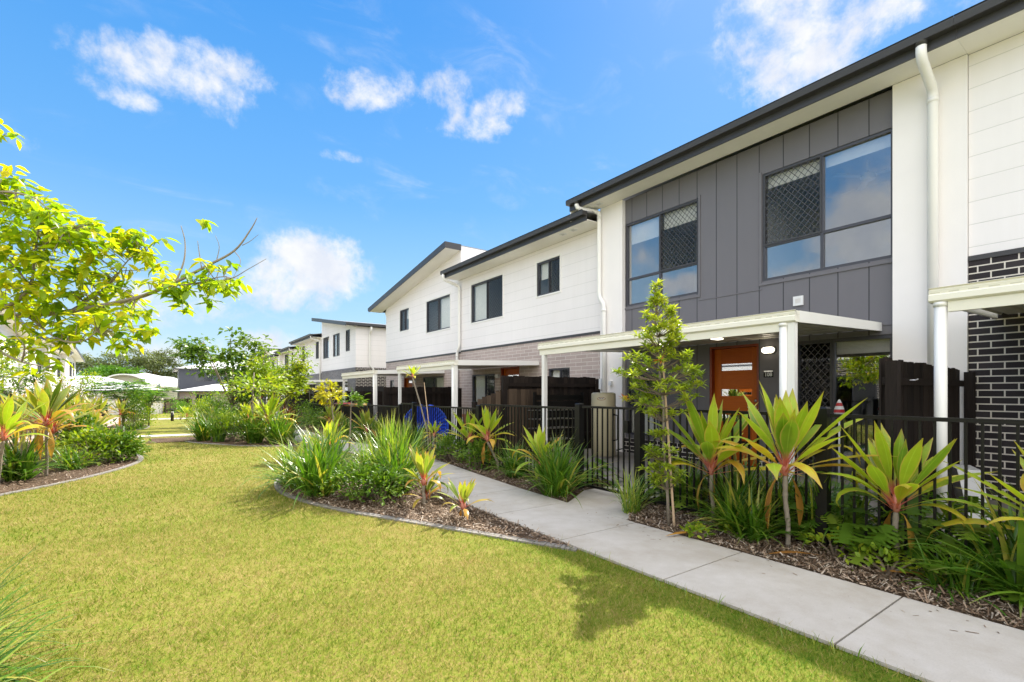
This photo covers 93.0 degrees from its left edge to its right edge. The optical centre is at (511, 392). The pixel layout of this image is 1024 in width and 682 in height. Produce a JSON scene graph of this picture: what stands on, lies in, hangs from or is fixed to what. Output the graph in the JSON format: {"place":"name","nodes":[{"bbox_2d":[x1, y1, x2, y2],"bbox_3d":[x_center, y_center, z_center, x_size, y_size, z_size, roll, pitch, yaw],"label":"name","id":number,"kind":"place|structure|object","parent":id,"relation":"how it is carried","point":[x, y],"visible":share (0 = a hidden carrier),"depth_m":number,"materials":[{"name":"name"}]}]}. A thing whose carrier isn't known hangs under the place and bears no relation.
{"place":"outdoors","nodes":[
{"label":"outdoors","id":0,"kind":"place"},
{"bbox_2d":[38,370,108,399],"bbox_3d":[-18.175,0.342,20.101,2.604,2.599,2.504,0,0,-35],"label":"tree","id":1,"kind":"object","parent":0,"point":[83,383],"visible":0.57,"depth_m":20.33,"materials":[{"name":"green plant"}]},
{"bbox_2d":[76,376,168,414],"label":"house","id":2,"kind":"structure","parent":0,"point":[157,406],"depth_m":50.37,"materials":[{"name":"metal"}]},
{"bbox_2d":[107,374,176,386],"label":"roof","id":3,"kind":"structure","parent":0,"point":[164,381],"depth_m":67.41,"materials":[{"name":"metal"}]},
{"bbox_2d":[172,361,254,398],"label":"house","id":4,"kind":"structure","parent":0,"point":[184,381],"depth_m":62.16,"materials":[{"name":"metal"}]},
{"bbox_2d":[172,384,257,409],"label":"house","id":5,"kind":"structure","parent":0,"point":[182,393],"depth_m":55.80,"materials":[{"name":"white brick"}]},
{"bbox_2d":[240,344,317,411],"bbox_3d":[-9.696,-0.288,20.327,2.981,3.578,2.986,0,0,10],"label":"tree","id":6,"kind":"object","parent":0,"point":[264,370],"visible":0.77,"depth_m":20.12,"materials":[{"name":"green plant"}]},
{"bbox_2d":[0,406,931,681],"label":"lawn","id":7,"kind":"structure","parent":0,"point":[174,426],"depth_m":3.10,"materials":[{"name":"green plant"}]},
{"bbox_2d":[0,298,35,402],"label":"townhouse","id":8,"kind":"structure","parent":7,"relation":"on","point":[5,330],"depth_m":25.86,"materials":[{"name":"white paint"}]},
{"bbox_2d":[0,352,63,403],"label":"tree","id":9,"kind":"object","parent":7,"relation":"on","point":[28,378],"visible":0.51,"depth_m":15.48,"materials":[{"name":"green plant"}]},
{"bbox_2d":[0,523,94,681],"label":"strappy clump","id":10,"kind":"object","parent":7,"relation":"on","point":[10,627],"visible":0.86,"depth_m":2.39,"materials":[{"name":"green plant"}]},
{"bbox_2d":[0,564,111,681],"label":"strappy clump","id":11,"kind":"object","parent":7,"relation":"on","point":[2,653],"visible":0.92,"depth_m":2.12,"materials":[{"name":"green plant"}]},
{"bbox_2d":[0,443,137,493],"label":"bed","id":12,"kind":"object","parent":7,"relation":"on","point":[29,484],"visible":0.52,"depth_m":7.89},
{"bbox_2d":[0,394,49,479],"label":"cordyline","id":13,"kind":"object","parent":12,"relation":"on","point":[8,422],"visible":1,"depth_m":6.81,"materials":[{"name":"green plant"}]},
{"bbox_2d":[0,422,79,481],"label":"strappy clump","id":14,"kind":"object","parent":12,"relation":"on","point":[29,457],"visible":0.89,"depth_m":7.40,"materials":[{"name":"green plant"}]},
{"bbox_2d":[0,377,92,475],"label":"cordyline","id":15,"kind":"object","parent":12,"relation":"on","point":[55,399],"visible":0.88,"depth_m":7.71,"materials":[{"name":"green plant"}]},
{"bbox_2d":[40,443,112,470],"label":"strappy clump","id":16,"kind":"object","parent":12,"relation":"on","point":[74,462],"visible":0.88,"depth_m":8.37,"materials":[{"name":"green plant"}]},
{"bbox_2d":[41,423,135,465],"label":"shrub","id":17,"kind":"object","parent":12,"relation":"on","point":[85,432],"visible":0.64,"depth_m":9.08,"materials":[{"name":"green plant"}]},
{"bbox_2d":[53,411,134,458],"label":"shrub","id":18,"kind":"object","parent":12,"relation":"on","point":[81,422],"visible":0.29,"depth_m":9.65,"materials":[{"name":"green plant"}]},
{"bbox_2d":[78,418,154,461],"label":"shrub","id":19,"kind":"object","parent":12,"relation":"on","point":[132,449],"visible":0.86,"depth_m":9.38,"materials":[{"name":"green plant"}]},
{"bbox_2d":[76,346,143,375],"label":"gum tree","id":20,"kind":"object","parent":7,"relation":"on","point":[87,363],"visible":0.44,"depth_m":117.23,"materials":[{"name":"green plant"}]},
{"bbox_2d":[76,363,145,376],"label":"gum tree","id":21,"kind":"object","parent":7,"relation":"on","point":[110,370],"visible":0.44,"depth_m":109.86,"materials":[{"name":"green plant"}]},
{"bbox_2d":[107,424,147,430],"bbox_3d":[-18.837,1.704,23.723,1.800,0.375,12.500,0,0,-35],"label":"bed","id":22,"kind":"object","parent":7,"relation":"on","point":[114,426],"visible":0.18,"depth_m":24.24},
{"bbox_2d":[79,378,161,426],"bbox_3d":[-17.635,0.509,21.999,3.139,2.299,2.961,0,0,-35],"label":"feathery tree","id":23,"kind":"object","parent":22,"relation":"on","point":[115,386],"visible":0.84,"depth_m":21.66,"materials":[{"name":"green plant"}]},
{"bbox_2d":[115,387,159,426],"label":"shrub","id":24,"kind":"object","parent":22,"relation":"on","point":[137,399],"visible":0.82,"depth_m":20.99,"materials":[{"name":"green plant"}]},
{"bbox_2d":[0,118,265,383],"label":"leafy tree","id":25,"kind":"object","parent":7,"relation":"on","point":[70,236],"visible":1,"depth_m":4.30,"materials":[{"name":"green plant"}]},
{"bbox_2d":[117,347,186,374],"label":"gum tree","id":26,"kind":"object","parent":7,"relation":"on","point":[138,360],"visible":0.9,"depth_m":120.15,"materials":[{"name":"green plant"}]},
{"bbox_2d":[164,326,284,407],"bbox_3d":[-12.483,-0.623,22.254,5.608,4.448,4.442,0,0,8],"label":"tree","id":27,"kind":"object","parent":7,"relation":"on","point":[191,349],"visible":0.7,"depth_m":21.18,"materials":[{"name":"green plant"}]},
{"bbox_2d":[191,434,299,445],"bbox_3d":[-7.513,1.336,13.401,2.471,0.001,4.650,0,0,-35],"label":"bed","id":28,"kind":"object","parent":7,"relation":"on","point":[243,442],"visible":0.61,"depth_m":12.90,"materials":[{"name":"brown soil"}]},
{"bbox_2d":[177,409,227,441],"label":"strappy clump","id":29,"kind":"object","parent":28,"relation":"on","point":[202,433],"visible":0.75,"depth_m":13.28,"materials":[{"name":"green plant"}]},
{"bbox_2d":[218,405,270,442],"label":"strappy clump","id":30,"kind":"object","parent":28,"relation":"on","point":[250,437],"visible":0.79,"depth_m":12.66,"materials":[{"name":"green plant"}]},
{"bbox_2d":[212,370,301,422],"bbox_3d":[-7.171,0.348,13.779,2.221,2.029,2.686,0,0,-24],"label":"sapling","id":31,"kind":"object","parent":28,"relation":"on","point":[253,386],"visible":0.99,"depth_m":13.66,"materials":[{"name":"green plant"}]},
{"bbox_2d":[237,393,296,439],"bbox_3d":[-6.603,0.665,13.136,1.496,1.389,1.387,0,0,-35],"label":"cordyline","id":32,"kind":"object","parent":28,"relation":"on","point":[271,404],"visible":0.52,"depth_m":13.08,"materials":[{"name":"green plant"}]},
{"bbox_2d":[238,404,309,443],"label":"strappy clump","id":33,"kind":"object","parent":28,"relation":"on","point":[277,429],"visible":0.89,"depth_m":12.55,"materials":[{"name":"green plant"}]},
{"bbox_2d":[289,333,321,403],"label":"townhouse","id":34,"kind":"structure","parent":7,"relation":"on","point":[309,340],"depth_m":33.65,"materials":[{"name":"white paint"}]},
{"bbox_2d":[310,378,347,435],"bbox_3d":[-3.853,0.528,10.255,0.739,1.667,1.008,0,0,-35],"label":"sapling","id":35,"kind":"object","parent":7,"relation":"on","point":[322,397],"visible":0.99,"depth_m":10.14,"materials":[{"name":"yellow plant"}]},
{"bbox_2d":[312,318,385,391],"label":"townhouse","id":36,"kind":"structure","parent":7,"relation":"on","point":[348,346],"depth_m":27.03,"materials":[{"name":"white paint"}]},
{"bbox_2d":[281,455,566,545],"bbox_3d":[-2.053,1.336,6.854,2.060,0.001,7.450,0,0,-35],"label":"island bed","id":37,"kind":"object","parent":7,"relation":"on","point":[495,521],"visible":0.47,"depth_m":5.44,"materials":[{"name":"brown wood"}]},
{"bbox_2d":[235,425,359,498],"bbox_3d":[-2.943,1.002,6.807,1.742,1.101,1.675,0,0,-23],"label":"strappy clump","id":38,"kind":"object","parent":37,"relation":"on","point":[288,465],"visible":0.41,"depth_m":6.64,"materials":[{"name":"green plant"}]},
{"bbox_2d":[250,418,386,511],"bbox_3d":[-2.470,0.830,6.262,1.836,1.040,1.754,0,0,18],"label":"strappy clump","id":39,"kind":"object","parent":37,"relation":"on","point":[321,460],"visible":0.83,"depth_m":6.13,"materials":[{"name":"green plant"}]},
{"bbox_2d":[301,457,414,499],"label":"shrub","id":40,"kind":"object","parent":37,"relation":"on","point":[349,478],"visible":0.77,"depth_m":5.92,"materials":[{"name":"green plant"}]},
{"bbox_2d":[331,462,417,505],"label":"shrub","id":41,"kind":"object","parent":37,"relation":"on","point":[389,476],"visible":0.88,"depth_m":5.80,"materials":[{"name":"green plant"}]},
{"bbox_2d":[346,433,447,494],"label":"strappy clump","id":42,"kind":"object","parent":37,"relation":"on","point":[394,455],"visible":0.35,"depth_m":6.37,"materials":[{"name":"green plant"}]},
{"bbox_2d":[356,408,443,470],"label":"strappy clump","id":43,"kind":"object","parent":37,"relation":"on","point":[385,430],"visible":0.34,"depth_m":6.76,"materials":[{"name":"green plant"}]},
{"bbox_2d":[395,445,452,505],"bbox_3d":[-1.080,0.988,5.806,0.672,0.744,0.775,0,0,-35],"label":"cordyline","id":44,"kind":"object","parent":37,"relation":"on","point":[424,462],"visible":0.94,"depth_m":5.71,"materials":[{"name":"green plant"}]},
{"bbox_2d":[438,477,491,519],"bbox_3d":[-0.484,1.127,5.122,0.546,0.470,0.592,0,0,13],"label":"cordyline","id":45,"kind":"object","parent":37,"relation":"on","point":[464,492],"visible":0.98,"depth_m":5.11,"materials":[{"name":"yellow plant"}]},
{"bbox_2d":[274,455,577,551],"bbox_3d":[-2.118,1.351,6.817,1.995,0.037,7.496,0,0,-35],"label":"kerb edging","id":46,"kind":"object","parent":7,"relation":"on","point":[465,530],"visible":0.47,"depth_m":4.89,"materials":[{"name":"concrete"}]},
{"bbox_2d":[368,241,487,387],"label":"townhouse","id":47,"kind":"structure","parent":7,"relation":"on","point":[417,305],"depth_m":19.22,"materials":[{"name":"white paint"}]},
{"bbox_2d":[426,292,450,333],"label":"window","id":48,"kind":"structure","parent":47,"relation":"in","point":[438,309],"depth_m":18.37,"materials":[{"name":"clear glass"}]},
{"bbox_2d":[265,421,611,501],"bbox_3d":[-7.395,1.572,18.289,1.350,0.480,29.620,0,0,-35],"label":"garden bed","id":49,"kind":"object","parent":7,"relation":"on","point":[496,474],"visible":0.29,"depth_m":7.77,"materials":[{"name":"brown soil"}]},
{"bbox_2d":[412,402,482,463],"bbox_3d":[-1.428,0.816,10.047,0.096,1.168,2.966,0,0,-35],"label":"picket fence","id":50,"kind":"object","parent":49,"relation":"on","point":[478,412],"visible":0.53,"depth_m":10.05,"materials":[{"name":"black metal"}]},
{"bbox_2d":[427,431,472,461],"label":"shrub","id":51,"kind":"object","parent":49,"relation":"on","point":[447,439],"visible":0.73,"depth_m":9.30,"materials":[{"name":"green plant"}]},
{"bbox_2d":[452,435,504,470],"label":"shrub","id":52,"kind":"object","parent":49,"relation":"on","point":[476,448],"visible":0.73,"depth_m":8.34,"materials":[{"name":"green plant"}]},
{"bbox_2d":[461,405,513,470],"bbox_3d":[-0.411,0.789,8.330,1.000,1.144,1.026,0,0,4],"label":"cordyline","id":53,"kind":"object","parent":49,"relation":"on","point":[490,422],"visible":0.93,"depth_m":8.20,"materials":[{"name":"green plant"}]},
{"bbox_2d":[476,435,533,477],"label":"strappy clump","id":54,"kind":"object","parent":49,"relation":"on","point":[510,466],"visible":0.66,"depth_m":7.54,"materials":[{"name":"green plant"}]},
{"bbox_2d":[480,403,583,490],"bbox_3d":[0.198,0.776,7.726,0.096,1.248,2.618,0,0,-35],"label":"picket fence","id":55,"kind":"object","parent":49,"relation":"on","point":[579,424],"visible":0.6,"depth_m":7.30,"materials":[{"name":"black metal"}]},
{"bbox_2d":[582,406,633,494],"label":"gate","id":56,"kind":"structure","parent":55,"relation":"attached to","point":[626,426],"depth_m":6.19,"materials":[{"name":"black metal"}]},
{"bbox_2d":[502,425,567,485],"bbox_3d":[0.356,0.904,6.836,0.891,0.912,1.006,0,0,24],"label":"cordyline","id":57,"kind":"object","parent":49,"relation":"on","point":[539,436],"visible":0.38,"depth_m":6.84,"materials":[{"name":"green plant"}]},
{"bbox_2d":[501,429,614,506],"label":"strappy clump","id":58,"kind":"object","parent":49,"relation":"on","point":[554,481],"visible":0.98,"depth_m":6.16,"materials":[{"name":"green plant"}]},
{"bbox_2d":[0,451,1023,632],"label":"wood chips","id":59,"kind":"object","parent":7,"relation":"on","point":[905,586],"visible":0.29,"depth_m":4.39,"materials":[{"name":"brown wood"}]},
{"bbox_2d":[599,465,665,513],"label":"strappy clump","id":60,"kind":"object","parent":59,"relation":"on","point":[630,496],"visible":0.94,"depth_m":5.33,"materials":[{"name":"green plant"}]},
{"bbox_2d":[610,278,708,525],"bbox_3d":[1.461,0.109,4.839,0.910,2.500,0.914,0,0,28],"label":"young tree","id":61,"kind":"object","parent":59,"relation":"on","point":[654,408],"visible":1,"depth_m":4.79,"materials":[{"name":"green plant"}]},
{"bbox_2d":[643,453,725,515],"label":"strappy clump","id":62,"kind":"object","parent":59,"relation":"on","point":[683,490],"visible":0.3,"depth_m":5.46,"materials":[{"name":"green plant"}]},
{"bbox_2d":[643,391,803,522],"bbox_3d":[2.110,0.666,4.938,1.412,1.382,1.275,0,0,-35],"label":"cordyline","id":63,"kind":"object","parent":59,"relation":"on","point":[707,436],"visible":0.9,"depth_m":4.88,"materials":[{"name":"green plant"}]},
{"bbox_2d":[671,452,809,526],"bbox_3d":[2.340,0.930,4.993,1.475,0.836,1.410,0,0,8],"label":"strappy clump","id":64,"kind":"object","parent":59,"relation":"on","point":[751,475],"visible":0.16,"depth_m":4.92,"materials":[{"name":"green plant"}]},
{"bbox_2d":[679,469,802,542],"bbox_3d":[2.165,1.020,4.550,1.132,0.639,1.062,0,0,41],"label":"strappy clump","id":65,"kind":"object","parent":59,"relation":"on","point":[728,502],"visible":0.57,"depth_m":4.53,"materials":[{"name":"green plant"}]},
{"bbox_2d":[686,481,804,545],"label":"strappy clump","id":66,"kind":"object","parent":59,"relation":"on","point":[750,533],"visible":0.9,"depth_m":4.33,"materials":[{"name":"green plant"}]},
{"bbox_2d":[718,458,849,525],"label":"strappy clump","id":67,"kind":"object","parent":59,"relation":"on","point":[780,486],"visible":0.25,"depth_m":4.70,"materials":[{"name":"green plant"}]},
{"bbox_2d":[709,381,897,547],"bbox_3d":[2.422,0.625,4.083,1.290,1.464,1.222,0,0,5],"label":"cordyline","id":68,"kind":"object","parent":59,"relation":"on","point":[790,425],"visible":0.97,"depth_m":4.11,"materials":[{"name":"green plant"}]},
{"bbox_2d":[759,468,885,549],"bbox_3d":[2.807,0.976,4.389,1.253,0.743,1.312,0,0,10],"label":"strappy clump","id":69,"kind":"object","parent":59,"relation":"on","point":[811,512],"visible":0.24,"depth_m":4.29,"materials":[{"name":"green plant"}]},
{"bbox_2d":[763,486,903,545],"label":"philodendron","id":70,"kind":"object","parent":59,"relation":"on","point":[831,519],"visible":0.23,"depth_m":4.26,"materials":[{"name":"green plant"}]},
{"bbox_2d":[789,481,943,546],"bbox_3d":[3.093,1.100,4.354,1.398,0.570,1.185,0,0,-16],"label":"philodendron","id":71,"kind":"object","parent":59,"relation":"on","point":[845,531],"visible":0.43,"depth_m":4.08,"materials":[{"name":"green plant"}]},
{"bbox_2d":[850,541,928,578],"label":"weed","id":72,"kind":"object","parent":59,"relation":"on","point":[880,553],"visible":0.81,"depth_m":3.56,"materials":[{"name":"green plant"}]},
{"bbox_2d":[821,421,992,565],"bbox_3d":[2.952,0.787,3.665,1.129,1.140,1.037,0,0,-35],"label":"cordyline","id":73,"kind":"object","parent":59,"relation":"on","point":[879,467],"visible":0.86,"depth_m":3.70,"materials":[{"name":"green plant"}]},
{"bbox_2d":[837,491,994,565],"bbox_3d":[3.248,1.058,3.900,1.115,0.554,1.304,0,0,36],"label":"philodendron","id":74,"kind":"object","parent":59,"relation":"on","point":[889,528],"visible":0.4,"depth_m":3.68,"materials":[{"name":"green plant"}]},
{"bbox_2d":[848,492,1015,566],"bbox_3d":[3.463,1.070,3.738,1.430,0.584,1.220,0,0,42],"label":"philodendron","id":75,"kind":"object","parent":59,"relation":"on","point":[968,534],"visible":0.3,"depth_m":3.61,"materials":[{"name":"green plant"}]},
{"bbox_2d":[877,537,1023,623],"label":"strappy clump","id":76,"kind":"object","parent":59,"relation":"on","point":[965,583],"visible":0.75,"depth_m":3.22,"materials":[{"name":"green plant"}]},
{"bbox_2d":[884,479,1023,618],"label":"strappy clump","id":77,"kind":"object","parent":59,"relation":"on","point":[1016,535],"visible":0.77,"depth_m":3.14,"materials":[{"name":"green plant"}]},
{"bbox_2d":[900,510,1023,601],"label":"philodendron","id":78,"kind":"object","parent":59,"relation":"on","point":[1013,597],"visible":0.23,"depth_m":3.28,"materials":[{"name":"green plant"}]},
{"bbox_2d":[925,441,1023,541],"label":"cordyline","id":79,"kind":"object","parent":59,"relation":"on","point":[1018,494],"visible":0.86,"depth_m":3.27,"materials":[{"name":"green plant"}]},
{"bbox_2d":[440,209,599,420],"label":"townhouse","id":80,"kind":"structure","parent":7,"relation":"on","point":[520,298],"depth_m":13.67,"materials":[{"name":"white paint"}]},
{"bbox_2d":[472,374,494,401],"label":"sliding door","id":81,"kind":"structure","parent":80,"relation":"in","point":[483,385],"depth_m":16.14,"materials":[{"name":"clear glass"}]},
{"bbox_2d":[470,273,503,324],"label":"window","id":82,"kind":"structure","parent":80,"relation":"in","point":[487,302],"depth_m":16.13,"materials":[{"name":"black glass"}]},
{"bbox_2d":[536,253,560,297],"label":"window","id":83,"kind":"structure","parent":80,"relation":"in","point":[549,269],"depth_m":13.37,"materials":[{"name":"clear glass"}]},
{"bbox_2d":[634,403,830,546],"bbox_3d":[2.107,0.763,5.008,0.096,1.273,2.096,0,0,-35],"label":"picket fence","id":84,"kind":"object","parent":7,"relation":"on","point":[823,497],"visible":0.35,"depth_m":4.79,"materials":[{"name":"black metal"}]},
{"bbox_2d":[565,15,978,480],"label":"townhouse","id":85,"kind":"structure","parent":7,"relation":"on","point":[843,192],"depth_m":8.33,"materials":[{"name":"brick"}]},
{"bbox_2d":[627,373,657,435],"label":"window","id":86,"kind":"structure","parent":85,"relation":"in","point":[629,404],"depth_m":10.72,"materials":[{"name":"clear glass"}]},
{"bbox_2d":[626,199,697,306],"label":"window","id":87,"kind":"structure","parent":85,"relation":"in","point":[664,244],"depth_m":11.46,"materials":[{"name":"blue glass"}]},
{"bbox_2d":[710,343,758,466],"bbox_3d":[4.042,0.235,8.784,0.150,2.150,0.930,0,0,-35],"label":"door","id":88,"kind":"structure","parent":85,"relation":"in","point":[734,369],"depth_m":8.81,"materials":[{"name":"orange wood"}]},
{"bbox_2d":[763,127,892,280],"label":"window","id":89,"kind":"structure","parent":85,"relation":"in","point":[814,220],"depth_m":9.33,"materials":[{"name":"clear glass"}]},
{"bbox_2d":[798,334,892,480],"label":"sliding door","id":90,"kind":"structure","parent":85,"relation":"in","point":[846,370],"depth_m":9.14,"materials":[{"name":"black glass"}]},
{"bbox_2d":[830,414,1023,575],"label":"picket fence","id":91,"kind":"object","parent":7,"relation":"on","point":[999,422],"visible":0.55,"depth_m":3.58,"materials":[{"name":"black metal"}]},
{"bbox_2d":[954,0,1023,503],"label":"townhouse","id":92,"kind":"structure","parent":7,"relation":"on","point":[992,31],"depth_m":5.89,"materials":[{"name":"paint"}]},
{"bbox_2d":[0,0,983,375],"label":"sky","id":93,"kind":"structure","parent":0,"point":[361,138],"materials":[{"name":"blue"}]},
{"bbox_2d":[568,486,658,519],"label":"gate path","id":94,"kind":"structure","parent":0,"point":[594,499],"depth_m":5.90,"materials":[{"name":"concrete"}]},
{"bbox_2d":[238,420,1023,681],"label":"path","id":95,"kind":"structure","parent":0,"point":[927,643],"depth_m":3.18,"materials":[{"name":"concrete"}]},
{"bbox_2d":[371,424,1023,548],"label":"patio paving","id":96,"kind":"structure","parent":0,"point":[874,503],"depth_m":8.09,"materials":[{"name":"concrete"}]},
{"bbox_2d":[314,391,382,425],"bbox_3d":[-7.184,0.704,21.745,3.200,1.530,0.157,0,0,-35],"label":"paling fence","id":97,"kind":"object","parent":96,"relation":"on","point":[369,396],"visible":0.19,"depth_m":22.19,"materials":[{"name":"black wood"}]},
{"bbox_2d":[341,370,444,418],"bbox_3d":[-4.655,0.250,18.655,2.640,2.140,3.800,0,0,-35],"label":"patio cover","id":98,"kind":"object","parent":96,"relation":"on","point":[374,374],"visible":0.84,"depth_m":17.11,"materials":[{"name":"beige metal"}]},
{"bbox_2d":[383,387,461,433],"bbox_3d":[-2.934,0.580,16.116,2.800,1.539,0.157,0,0,-35],"label":"paling fence","id":99,"kind":"object","parent":96,"relation":"on","point":[438,396],"visible":0.36,"depth_m":16.15,"materials":[{"name":"black wood"}]},
{"bbox_2d":[396,360,538,441],"bbox_3d":[-1.389,0.230,14.063,2.640,2.180,3.670,0,0,-35],"label":"patio cover","id":100,"kind":"object","parent":96,"relation":"on","point":[454,366],"visible":0.94,"depth_m":12.65,"materials":[{"name":"beige metal"}]},
{"bbox_2d":[472,388,541,457],"bbox_3d":[-0.025,0.634,10.127,1.800,1.431,0.157,0,0,-35],"label":"paling fence","id":101,"kind":"object","parent":96,"relation":"on","point":[520,397],"visible":0.35,"depth_m":10.08,"materials":[{"name":"brown wood"}]},
{"bbox_2d":[501,375,599,456],"bbox_3d":[0.920,0.495,10.697,2.800,1.709,0.157,0,0,-35],"label":"paling fence","id":102,"kind":"object","parent":96,"relation":"on","point":[588,386],"visible":0.42,"depth_m":10.87,"materials":[{"name":"black wood"}]},
{"bbox_2d":[533,392,583,458],"bbox_3d":[0.982,0.660,10.049,1.350,1.320,0.050,0,0,-35],"label":"slat screen","id":103,"kind":"object","parent":96,"relation":"on","point":[559,397],"visible":0.41,"depth_m":10.03,"materials":[{"name":"black wood"}]},
{"bbox_2d":[588,391,622,458],"bbox_3d":[1.900,0.652,9.837,0.490,1.335,0.620,0,0,-35],"label":"water heater","id":104,"kind":"object","parent":96,"relation":"on","point":[602,398],"visible":0.81,"depth_m":9.68,"materials":[{"name":"paint"}]},
{"bbox_2d":[538,309,881,486],"bbox_3d":[2.874,0.165,8.033,2.595,2.310,4.600,0,0,-35],"label":"patio cover","id":105,"kind":"object","parent":96,"relation":"on","point":[787,328],"visible":0.8,"depth_m":6.30,"materials":[{"name":"beige metal"}]},
{"bbox_2d":[879,357,975,523],"bbox_3d":[4.583,0.506,5.289,2.740,1.687,0.157,0,0,-35],"label":"paling fence","id":106,"kind":"object","parent":96,"relation":"on","point":[906,388],"visible":0.36,"depth_m":5.20,"materials":[{"name":"wood"}]},
{"bbox_2d":[952,464,990,519],"bbox_3d":[4.867,1.060,5.178,0.270,0.520,0.440,0,0,32],"label":"air conditioner","id":107,"kind":"object","parent":96,"relation":"on","point":[960,484],"visible":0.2,"depth_m":5.03,"materials":[{"name":"paint"}]},
{"bbox_2d":[928,276,1023,532],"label":"patio cover","id":108,"kind":"object","parent":96,"relation":"on","point":[992,298],"visible":0.81,"depth_m":4.38,"materials":[{"name":"beige metal"}]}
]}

